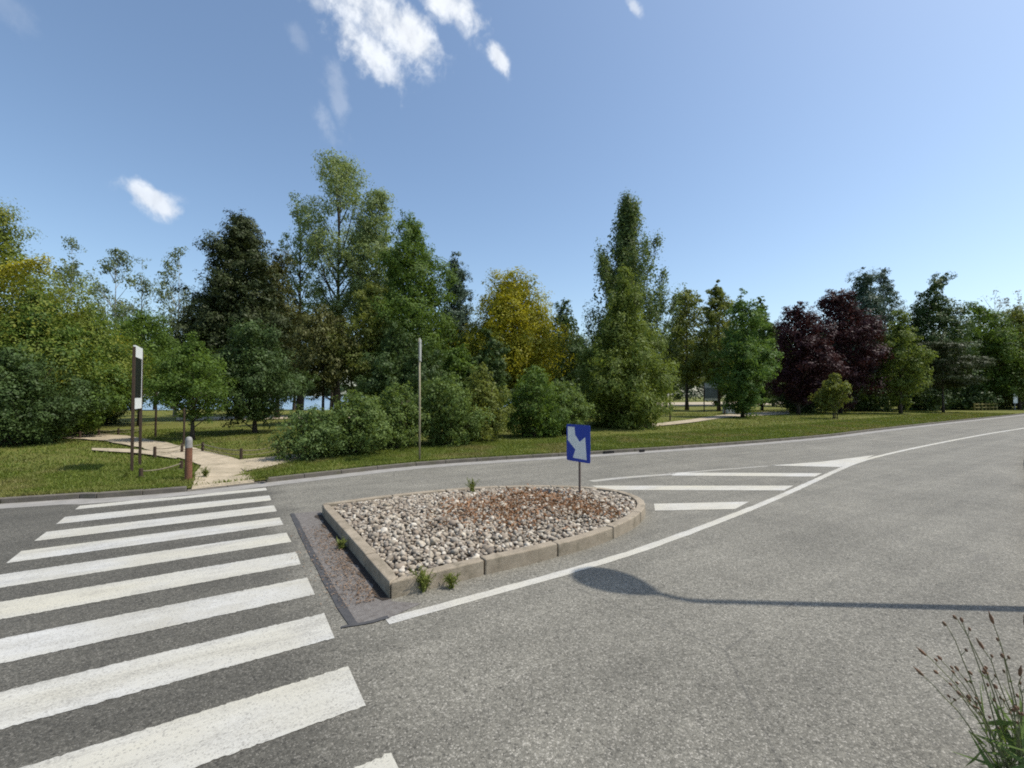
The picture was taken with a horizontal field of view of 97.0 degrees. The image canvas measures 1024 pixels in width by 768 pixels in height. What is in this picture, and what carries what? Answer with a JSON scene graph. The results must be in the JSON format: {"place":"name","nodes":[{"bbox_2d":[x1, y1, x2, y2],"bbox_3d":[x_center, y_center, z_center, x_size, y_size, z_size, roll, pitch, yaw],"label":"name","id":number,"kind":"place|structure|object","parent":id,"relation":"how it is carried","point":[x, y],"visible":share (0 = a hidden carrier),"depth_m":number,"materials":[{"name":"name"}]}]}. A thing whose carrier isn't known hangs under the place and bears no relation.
{"place":"outdoors","nodes":[
{"label":"outdoors","id":0,"kind":"place"},
{"bbox_2d":[92,448,177,457],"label":"path","id":1,"kind":"structure","parent":0,"point":[158,453],"depth_m":15.22,"materials":[{"name":"beige concrete"}]},
{"bbox_2d":[59,433,253,488],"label":"path","id":2,"kind":"structure","parent":0,"point":[221,467],"depth_m":13.09,"materials":[{"name":"beige concrete"}]},
{"bbox_2d":[201,467,210,475],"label":"weed","id":3,"kind":"object","parent":2,"relation":"on","point":[205,472],"visible":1,"depth_m":10.82,"materials":[{"name":"green plant"}]},
{"bbox_2d":[176,416,349,419],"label":"path","id":4,"kind":"structure","parent":0,"point":[223,418],"depth_m":36.19,"materials":[{"name":"beige concrete"}]},
{"bbox_2d":[240,455,299,470],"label":"path","id":5,"kind":"structure","parent":0,"point":[261,462],"depth_m":13.11,"materials":[{"name":"beige concrete"}]},
{"bbox_2d":[129,396,504,409],"bbox_3d":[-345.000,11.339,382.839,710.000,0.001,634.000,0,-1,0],"label":"lake","id":6,"kind":"structure","parent":0,"point":[308,403],"depth_m":107.45,"materials":[{"name":"liquid"}]},
{"bbox_2d":[332,486,636,577],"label":"island ground","id":7,"kind":"structure","parent":0,"point":[467,555],"depth_m":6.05,"materials":[{"name":"beige gravel"}]},
{"bbox_2d":[465,477,479,492],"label":"weed","id":8,"kind":"object","parent":7,"relation":"on","point":[471,487],"visible":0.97,"depth_m":8.64,"materials":[{"name":"green plant"}]},
{"bbox_2d":[413,484,628,546],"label":"dry weeds","id":9,"kind":"object","parent":7,"relation":"on","point":[541,507],"visible":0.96,"depth_m":7.24,"materials":[{"name":"brown plant"}]},
{"bbox_2d":[567,424,589,492],"bbox_3d":[1.276,1.453,8.603,0.066,1.360,0.620,1,-2,-37],"label":"traffic sign","id":10,"kind":"object","parent":7,"relation":"on","point":[578,443],"visible":0.91,"depth_m":8.58,"materials":[{"name":"blue metal"}]},
{"bbox_2d":[0,415,1023,767],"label":"road","id":11,"kind":"structure","parent":0,"point":[798,629],"depth_m":3.99,"materials":[{"name":"grey asphalt"}]},
{"bbox_2d":[0,488,397,767],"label":"road marking","id":12,"kind":"object","parent":11,"relation":"on","point":[202,737],"visible":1,"depth_m":3.68,"materials":[{"name":"paint"}]},
{"bbox_2d":[290,513,388,627],"bbox_3d":[-2.607,2.180,5.873,0.406,0.002,4.541,1,-2,-36],"label":"road seam","id":13,"kind":"object","parent":11,"relation":"on","point":[345,612],"visible":1,"depth_m":4.80,"materials":[{"name":"black asphalt"}]},
{"bbox_2d":[295,511,420,622],"bbox_3d":[-2.345,2.189,6.048,0.657,0.001,4.504,1,-2,-34],"label":"road patch","id":14,"kind":"object","parent":11,"relation":"on","point":[365,611],"visible":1,"depth_m":4.99,"materials":[{"name":"grey asphalt"}]},
{"bbox_2d":[289,525,375,608],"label":"leaf litter","id":15,"kind":"object","parent":14,"relation":"on","point":[348,565],"visible":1,"depth_m":5.25,"materials":[{"name":"brown plant"}]},
{"bbox_2d":[314,514,389,599],"bbox_3d":[-2.290,2.186,6.099,0.134,0.001,3.782,1,-2,-32],"label":"soil strip","id":16,"kind":"object","parent":14,"relation":"on","point":[379,592],"visible":0.94,"depth_m":5.45,"materials":[{"name":"brown soil"}]},
{"bbox_2d":[334,535,346,548],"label":"weed","id":17,"kind":"object","parent":16,"relation":"on","point":[342,544],"visible":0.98,"depth_m":6.00,"materials":[{"name":"green plant"}]},
{"bbox_2d":[409,566,437,592],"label":"weed","id":18,"kind":"object","parent":11,"relation":"on","point":[423,583],"visible":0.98,"depth_m":4.71,"materials":[{"name":"green plant"}]},
{"bbox_2d":[443,572,460,588],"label":"weed","id":19,"kind":"object","parent":11,"relation":"on","point":[449,580],"visible":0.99,"depth_m":4.79,"materials":[{"name":"green plant"}]},
{"bbox_2d":[322,485,644,598],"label":"island kerb","id":20,"kind":"structure","parent":11,"relation":"on","point":[380,571],"depth_m":5.58,"materials":[{"name":"stone"}]},
{"bbox_2d":[0,413,1023,503],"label":"kerb","id":21,"kind":"structure","parent":11,"relation":"on","point":[81,495],"depth_m":12.30,"materials":[{"name":"concrete"}]},
{"bbox_2d":[0,414,1023,508],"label":"road gutter","id":22,"kind":"object","parent":11,"relation":"on","point":[83,501],"visible":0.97,"depth_m":11.48,"materials":[{"name":"concrete"}]},
{"bbox_2d":[589,473,672,481],"bbox_3d":[3.017,2.311,11.246,2.540,0.001,0.266,1,-1,-23],"label":"road marking","id":23,"kind":"object","parent":11,"relation":"on","point":[629,477],"visible":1,"depth_m":11.20,"materials":[{"name":"paint"}]},
{"bbox_2d":[594,486,791,489],"bbox_3d":[4.053,2.279,9.938,4.557,0.001,0.510,0,-1,0],"label":"road marking","id":24,"kind":"object","parent":11,"relation":"on","point":[698,487],"visible":0.8,"depth_m":9.99,"materials":[{"name":"paint"}]},
{"bbox_2d":[654,502,747,510],"bbox_3d":[3.531,2.241,8.323,2.072,0.001,0.513,0,-1,-5],"label":"road marking","id":25,"kind":"object","parent":11,"relation":"on","point":[697,506],"visible":1,"depth_m":8.29,"materials":[{"name":"paint"}]},
{"bbox_2d":[386,428,1023,623],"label":"road marking","id":26,"kind":"object","parent":11,"relation":"on","point":[435,608],"visible":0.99,"depth_m":5.59,"materials":[{"name":"paint"}]},
{"bbox_2d":[670,466,766,473],"bbox_3d":[5.720,2.338,12.381,3.485,0.001,0.130,1,-1,-21],"label":"road marking","id":27,"kind":"object","parent":11,"relation":"on","point":[721,469],"visible":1,"depth_m":12.40,"materials":[{"name":"paint"}]},
{"bbox_2d":[671,473,821,476],"bbox_3d":[6.055,2.318,11.606,4.062,0.001,0.510,0,-1,1],"label":"road marking","id":28,"kind":"object","parent":11,"relation":"on","point":[750,474],"visible":1,"depth_m":11.61,"materials":[{"name":"paint"}]},
{"bbox_2d":[775,455,873,466],"bbox_3d":[10.099,2.369,13.768,5.309,0.001,1.023,1,-1,-25],"label":"road marking","id":29,"kind":"object","parent":11,"relation":"on","point":[841,462],"visible":1,"depth_m":13.47,"materials":[{"name":"paint"}]},
{"bbox_2d":[913,611,1023,767],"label":"wild plant","id":30,"kind":"object","parent":11,"relation":"on","point":[1015,749],"visible":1,"depth_m":2.27,"materials":[{"name":"green plant"}]},
{"bbox_2d":[0,396,1023,496],"bbox_3d":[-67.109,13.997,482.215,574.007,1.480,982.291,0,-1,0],"label":"lawn","id":31,"kind":"structure","parent":0,"point":[166,421],"depth_m":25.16,"materials":[{"name":"green plant"}]},
{"bbox_2d":[0,341,118,445],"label":"bush","id":32,"kind":"object","parent":31,"relation":"on","point":[39,416],"visible":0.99,"depth_m":17.24,"materials":[{"name":"green plant"}]},
{"bbox_2d":[0,290,143,440],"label":"broadleaf tree","id":33,"kind":"object","parent":31,"relation":"on","point":[125,384],"visible":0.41,"depth_m":19.98,"materials":[{"name":"green plant"}]},
{"bbox_2d":[50,235,103,313],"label":"birch tree","id":34,"kind":"object","parent":31,"relation":"on","point":[72,271],"visible":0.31,"depth_m":42.20,"materials":[{"name":"green plant"}]},
{"bbox_2d":[0,197,172,434],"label":"broadleaf tree","id":35,"kind":"object","parent":31,"relation":"on","point":[25,280],"visible":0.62,"depth_m":20.68,"materials":[{"name":"green plant"}]},
{"bbox_2d":[38,302,154,430],"bbox_3d":[-21.520,-0.782,22.357,6.097,6.618,6.362,0,-1,0],"label":"broadleaf tree","id":36,"kind":"object","parent":31,"relation":"on","point":[116,347],"visible":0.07,"depth_m":22.59,"materials":[{"name":"green plant"}]},
{"bbox_2d":[61,428,138,437],"bbox_3d":[-19.216,2.302,21.111,1.586,0.390,3.677,-1,-2,32],"label":"fence","id":37,"kind":"object","parent":31,"relation":"on","point":[99,433],"visible":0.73,"depth_m":21.26,"materials":[{"name":"brown wood"}]},
{"bbox_2d":[83,247,148,356],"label":"birch tree","id":38,"kind":"object","parent":31,"relation":"on","point":[107,266],"visible":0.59,"depth_m":41.17,"materials":[{"name":"green plant"}]},
{"bbox_2d":[103,403,149,423],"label":"bush","id":39,"kind":"object","parent":31,"relation":"on","point":[113,419],"visible":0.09,"depth_m":30.19,"materials":[{"name":"green plant"}]},
{"bbox_2d":[130,345,142,470],"bbox_3d":[-9.947,0.648,12.027,0.062,3.270,1.177,1,-2,-31],"label":"park board","id":40,"kind":"object","parent":31,"relation":"on","point":[137,380],"visible":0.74,"depth_m":11.85,"materials":[{"name":"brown wood"}]},
{"bbox_2d":[120,256,159,413],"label":"birch tree","id":41,"kind":"object","parent":31,"relation":"on","point":[145,284],"visible":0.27,"depth_m":44.02,"materials":[{"name":"green plant"}]},
{"bbox_2d":[103,305,195,425],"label":"broadleaf tree","id":42,"kind":"object","parent":31,"relation":"on","point":[160,337],"visible":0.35,"depth_m":28.72,"materials":[{"name":"green plant"}]},
{"bbox_2d":[154,393,156,436],"bbox_3d":[-16.475,1.432,20.973,0.090,2.124,0.085,1,-1,-22],"label":"pole","id":43,"kind":"object","parent":31,"relation":"on","point":[155,429],"visible":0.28,"depth_m":20.94,"materials":[{"name":"brown wood"}]},
{"bbox_2d":[138,461,182,477],"bbox_3d":[-8.670,2.130,11.237,0.090,0.270,1.306,0,-1,3],"label":"fence","id":44,"kind":"object","parent":31,"relation":"on","point":[141,470],"visible":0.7,"depth_m":11.04,"materials":[{"name":"brown wood"}]},
{"bbox_2d":[146,246,194,415],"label":"birch tree","id":45,"kind":"object","parent":31,"relation":"on","point":[166,283],"visible":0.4,"depth_m":40.85,"materials":[{"name":"green plant"}]},
{"bbox_2d":[183,408,184,444],"bbox_3d":[-12.421,1.657,17.165,0.072,1.494,0.067,-1,-1,22],"label":"pole","id":46,"kind":"object","parent":31,"relation":"on","point":[184,426],"visible":0.84,"depth_m":17.15,"materials":[{"name":"brown wood"}]},
{"bbox_2d":[131,331,238,439],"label":"broadleaf tree","id":47,"kind":"object","parent":31,"relation":"on","point":[202,364],"visible":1,"depth_m":19.06,"materials":[{"name":"green plant"}]},
{"bbox_2d":[184,437,192,479],"bbox_3d":[-7.494,1.735,10.504,0.156,1.025,0.152,0,-1,0],"label":"bollard","id":48,"kind":"object","parent":31,"relation":"on","point":[188,457],"visible":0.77,"depth_m":10.45,"materials":[{"name":"red wood"}]},
{"bbox_2d":[153,442,278,458],"bbox_3d":[-9.390,2.146,14.488,3.404,0.390,1.467,0,-1,9],"label":"fence","id":49,"kind":"object","parent":31,"relation":"on","point":[202,448],"visible":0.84,"depth_m":14.38,"materials":[{"name":"brown wood"}]},
{"bbox_2d":[154,208,306,418],"bbox_3d":[-21.593,-5.580,36.010,10.481,16.864,10.215,0,-1,0],"label":"pine tree","id":50,"kind":"object","parent":31,"relation":"on","point":[223,299],"visible":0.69,"depth_m":34.43,"materials":[{"name":"green plant"}]},
{"bbox_2d":[185,316,319,432],"bbox_3d":[-12.899,-0.431,23.088,5.441,5.953,5.334,0,-1,0],"label":"broadleaf tree","id":51,"kind":"object","parent":31,"relation":"on","point":[254,385],"visible":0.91,"depth_m":22.41,"materials":[{"name":"green plant"}]},
{"bbox_2d":[234,248,315,417],"bbox_3d":[-19.407,-4.220,37.130,6.332,14.197,6.379,0,-1,0],"label":"larch tree","id":52,"kind":"object","parent":31,"relation":"on","point":[282,271],"visible":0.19,"depth_m":37.36,"materials":[{"name":"green plant"}]},
{"bbox_2d":[276,199,318,414],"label":"aspen tree","id":53,"kind":"object","parent":31,"relation":"on","point":[299,274],"visible":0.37,"depth_m":42.88,"materials":[{"name":"green plant"}]},
{"bbox_2d":[255,403,359,460],"bbox_3d":[-6.114,1.466,14.099,2.785,1.744,3.035,0,-1,0],"label":"shrub","id":54,"kind":"object","parent":31,"relation":"on","point":[312,444],"visible":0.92,"depth_m":13.51,"materials":[{"name":"green plant"}]},
{"bbox_2d":[286,303,365,411],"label":"willow tree","id":55,"kind":"object","parent":31,"relation":"on","point":[330,371],"visible":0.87,"depth_m":28.23,"materials":[{"name":"leaf"},{"name":"bark"}]},
{"bbox_2d":[284,147,386,411],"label":"aspen tree","id":56,"kind":"object","parent":31,"relation":"on","point":[340,180],"visible":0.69,"depth_m":41.06,"materials":[{"name":"green plant"}]},
{"bbox_2d":[315,389,400,456],"bbox_3d":[-5.320,1.243,14.959,3.444,2.231,2.940,0,-1,0],"label":"shrub","id":57,"kind":"object","parent":31,"relation":"on","point":[356,406],"visible":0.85,"depth_m":14.47,"materials":[{"name":"green plant"}]},
{"bbox_2d":[321,277,403,399],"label":"broadleaf tree","id":58,"kind":"object","parent":31,"relation":"on","point":[356,318],"visible":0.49,"depth_m":29.26,"materials":[{"name":"green plant"}]},
{"bbox_2d":[339,186,405,363],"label":"aspen tree","id":59,"kind":"object","parent":31,"relation":"on","point":[381,240],"visible":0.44,"depth_m":40.16,"materials":[{"name":"green plant"}]},
{"bbox_2d":[349,318,425,426],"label":"broadleaf tree","id":60,"kind":"object","parent":31,"relation":"on","point":[395,365],"visible":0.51,"depth_m":26.20,"materials":[{"name":"green plant"}]},
{"bbox_2d":[359,381,440,449],"bbox_3d":[-4.262,1.096,16.538,2.763,2.596,3.272,0,-1,18],"label":"shrub","id":61,"kind":"object","parent":31,"relation":"on","point":[404,417],"visible":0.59,"depth_m":16.31,"materials":[{"name":"green plant"}]},
{"bbox_2d":[357,209,466,388],"bbox_3d":[-7.072,-4.794,32.460,7.902,15.119,9.320,0,-1,0],"label":"broadleaf tree","id":62,"kind":"object","parent":31,"relation":"on","point":[406,300],"visible":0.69,"depth_m":31.10,"materials":[{"name":"green plant"}]},
{"bbox_2d":[418,338,421,459],"bbox_3d":[-2.734,0.480,13.375,0.092,3.670,0.600,0,-1,-7],"label":"sign post","id":63,"kind":"object","parent":31,"relation":"on","point":[419,348],"visible":0.94,"depth_m":13.38,"materials":[{"name":"metal"}]},
{"bbox_2d":[378,343,462,423],"bbox_3d":[-4.519,0.135,25.954,4.698,4.983,4.436,-1,-2,30],"label":"bush","id":64,"kind":"object","parent":31,"relation":"on","point":[428,363],"visible":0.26,"depth_m":25.36,"materials":[{"name":"green plant"}]},
{"bbox_2d":[410,372,495,446],"bbox_3d":[-2.570,0.964,17.788,3.952,2.917,2.663,-1,-2,37],"label":"shrub","id":65,"kind":"object","parent":31,"relation":"on","point":[450,413],"visible":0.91,"depth_m":17.19,"materials":[{"name":"green plant"}]},
{"bbox_2d":[433,251,478,375],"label":"spruce tree","id":66,"kind":"object","parent":31,"relation":"on","point":[458,311],"visible":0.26,"depth_m":35.79,"materials":[{"name":"green plant"}]},
{"bbox_2d":[436,342,482,391],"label":"bush","id":67,"kind":"object","parent":31,"relation":"on","point":[460,363],"visible":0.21,"depth_m":27.55,"materials":[{"name":"green plant"}]},
{"bbox_2d":[460,362,514,440],"bbox_3d":[-1.135,0.750,19.223,2.703,3.413,3.490,0,-1,0],"label":"shrub","id":68,"kind":"object","parent":31,"relation":"on","point":[486,395],"visible":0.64,"depth_m":18.87,"materials":[{"name":"green plant"}]},
{"bbox_2d":[460,327,515,421],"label":"broadleaf tree","id":69,"kind":"object","parent":31,"relation":"on","point":[496,366],"visible":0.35,"depth_m":28.22,"materials":[{"name":"green plant"}]},
{"bbox_2d":[448,266,579,406],"bbox_3d":[-0.106,-2.870,33.364,9.113,11.318,8.865,-1,-2,33],"label":"golden tree","id":70,"kind":"object","parent":31,"relation":"on","point":[513,314],"visible":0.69,"depth_m":31.83,"materials":[{"name":"yellow plant"}]},
{"bbox_2d":[496,365,571,437],"bbox_3d":[0.896,0.786,21.050,3.799,3.426,2.993,0,-1,0],"label":"shrub","id":71,"kind":"object","parent":31,"relation":"on","point":[542,424],"visible":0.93,"depth_m":20.48,"materials":[{"name":"green plant"}]},
{"bbox_2d":[541,297,591,391],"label":"broadleaf tree","id":72,"kind":"object","parent":31,"relation":"on","point":[580,345],"visible":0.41,"depth_m":45.27,"materials":[{"name":"green plant"}]},
{"bbox_2d":[539,378,599,433],"bbox_3d":[2.793,1.108,22.444,2.946,2.851,2.970,1,-2,-27],"label":"shrub","id":73,"kind":"object","parent":31,"relation":"on","point":[580,410],"visible":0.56,"depth_m":22.05,"materials":[{"name":"green plant"}]},
{"bbox_2d":[130,320,1021,410],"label":"distant woods","id":74,"kind":"object","parent":31,"relation":"on","point":[345,385],"depth_m":73.98,"materials":[{"name":"green plant"}]},
{"bbox_2d":[561,367,603,416],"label":"bush","id":75,"kind":"object","parent":31,"relation":"on","point":[576,381],"visible":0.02,"depth_m":39.42,"materials":[{"name":"green plant"}]},
{"bbox_2d":[568,264,681,429],"bbox_3d":[6.475,-2.240,26.666,6.649,9.876,7.310,-1,-1,24],"label":"willowy tree","id":76,"kind":"object","parent":31,"relation":"on","point":[627,403],"visible":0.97,"depth_m":25.51,"materials":[{"name":"green plant"}]},
{"bbox_2d":[581,189,687,383],"bbox_3d":[8.556,-5.417,31.176,6.659,16.304,7.162,-1,-1,25],"label":"poplar tree","id":77,"kind":"object","parent":31,"relation":"on","point":[626,250],"visible":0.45,"depth_m":30.25,"materials":[{"name":"green plant"}]},
{"bbox_2d":[655,287,715,409],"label":"broadleaf tree","id":78,"kind":"object","parent":31,"relation":"on","point":[680,327],"visible":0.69,"depth_m":57.22,"materials":[{"name":"green plant"}]},
{"bbox_2d":[703,383,718,411],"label":"notice board","id":79,"kind":"object","parent":31,"relation":"on","point":[710,393],"visible":0.83,"depth_m":51.96,"materials":[{"name":"metal"}]},
{"bbox_2d":[685,279,738,410],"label":"broadleaf tree","id":80,"kind":"object","parent":31,"relation":"on","point":[715,318],"visible":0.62,"depth_m":53.54,"materials":[{"name":"green plant"}]},
{"bbox_2d":[707,288,783,417],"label":"broadleaf tree","id":81,"kind":"object","parent":31,"relation":"on","point":[748,368],"visible":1,"depth_m":38.08,"materials":[{"name":"green plant"}]},
{"bbox_2d":[746,296,792,409],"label":"broadleaf tree","id":82,"kind":"object","parent":31,"relation":"on","point":[762,334],"visible":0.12,"depth_m":55.33,"materials":[{"name":"green plant"}]},
{"bbox_2d":[765,385,829,412],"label":"bush","id":83,"kind":"object","parent":31,"relation":"on","point":[792,407],"visible":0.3,"depth_m":49.20,"materials":[{"name":"green plant"}]},
{"bbox_2d":[756,301,853,413],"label":"purple tree","id":84,"kind":"object","parent":31,"relation":"on","point":[798,384],"visible":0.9,"depth_m":44.15,"materials":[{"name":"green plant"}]},
{"bbox_2d":[808,373,853,418],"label":"tree","id":85,"kind":"object","parent":31,"relation":"on","point":[831,387],"visible":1,"depth_m":36.76,"materials":[{"name":"green plant"}]},
{"bbox_2d":[792,288,895,413],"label":"purple tree","id":86,"kind":"object","parent":31,"relation":"on","point":[864,360],"visible":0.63,"depth_m":45.64,"materials":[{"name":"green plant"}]},
{"bbox_2d":[826,267,909,403],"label":"conifer tree","id":87,"kind":"object","parent":31,"relation":"on","point":[865,297],"visible":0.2,"depth_m":55.20,"materials":[{"name":"green plant"}]},
{"bbox_2d":[843,376,908,411],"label":"bush","id":88,"kind":"object","parent":31,"relation":"on","point":[868,402],"visible":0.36,"depth_m":51.08,"materials":[{"name":"green plant"}]},
{"bbox_2d":[873,267,907,409],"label":"conifer tree","id":89,"kind":"object","parent":31,"relation":"on","point":[889,284],"visible":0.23,"depth_m":57.91,"materials":[{"name":"green plant"}]},
{"bbox_2d":[866,310,938,413],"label":"broadleaf tree","id":90,"kind":"object","parent":31,"relation":"on","point":[911,363],"visible":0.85,"depth_m":45.38,"materials":[{"name":"green plant"}]},
{"bbox_2d":[889,385,955,410],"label":"bush","id":91,"kind":"object","parent":31,"relation":"on","point":[925,401],"visible":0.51,"depth_m":54.57,"materials":[{"name":"green plant"}]},
{"bbox_2d":[896,271,986,409],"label":"conifer tree","id":92,"kind":"object","parent":31,"relation":"on","point":[925,320],"visible":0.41,"depth_m":56.84,"materials":[{"name":"green plant"}]},
{"bbox_2d":[894,338,1000,411],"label":"cedar tree","id":93,"kind":"object","parent":31,"relation":"on","point":[942,362],"visible":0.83,"depth_m":48.59,"materials":[{"name":"green plant"}]},
{"bbox_2d":[938,384,1006,409],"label":"bush","id":94,"kind":"object","parent":31,"relation":"on","point":[967,402],"visible":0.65,"depth_m":58.02,"materials":[{"name":"green plant"}]},
{"bbox_2d":[973,403,997,410],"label":"rail fence","id":95,"kind":"object","parent":31,"relation":"on","point":[985,407],"visible":0.84,"depth_m":56.44,"materials":[{"name":"brown wood"}]},
{"bbox_2d":[956,301,1023,405],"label":"broadleaf tree","id":96,"kind":"object","parent":31,"relation":"on","point":[1001,339],"visible":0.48,"depth_m":58.76,"materials":[{"name":"green plant"}]},
{"bbox_2d":[981,290,1010,330],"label":"bare tree","id":97,"kind":"object","parent":31,"relation":"on","point":[1007,300],"visible":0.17,"depth_m":92.21,"materials":[{"name":"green plant"}]},
{"bbox_2d":[978,304,1023,408],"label":"broadleaf tree","id":98,"kind":"object","parent":31,"relation":"on","point":[1015,313],"visible":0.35,"depth_m":59.56,"materials":[{"name":"green plant"}]},
{"bbox_2d":[984,387,1023,408],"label":"bush","id":99,"kind":"object","parent":31,"relation":"on","point":[1010,406],"visible":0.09,"depth_m":62.08,"materials":[{"name":"green plant"}]},
{"bbox_2d":[1005,290,1023,328],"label":"bare tree","id":100,"kind":"object","parent":31,"relation":"on","point":[1018,303],"visible":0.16,"depth_m":96.20,"materials":[{"name":"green plant"}]},
{"bbox_2d":[1013,394,1017,409],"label":"marker post","id":101,"kind":"object","parent":31,"relation":"on","point":[1015,400],"visible":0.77,"depth_m":57.89,"materials":[{"name":"metal"}]},
{"bbox_2d":[0,0,1023,394],"label":"sky","id":102,"kind":"structure","parent":0,"point":[779,151],"materials":[{"name":"blue"}]},
{"bbox_2d":[8,395,1020,496],"bbox_3d":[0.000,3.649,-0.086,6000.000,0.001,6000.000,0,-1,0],"label":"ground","id":103,"kind":"structure","parent":0,"point":[460,458],"depth_m":25.93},
{"bbox_2d":[630,411,788,427],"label":"path","id":104,"kind":"structure","parent":0,"point":[719,416],"depth_m":37.77,"materials":[{"name":"beige concrete"}]},
{"bbox_2d":[661,402,780,405],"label":"path","id":105,"kind":"structure","parent":0,"point":[690,403],"depth_m":96.52,"materials":[{"name":"beige concrete"}]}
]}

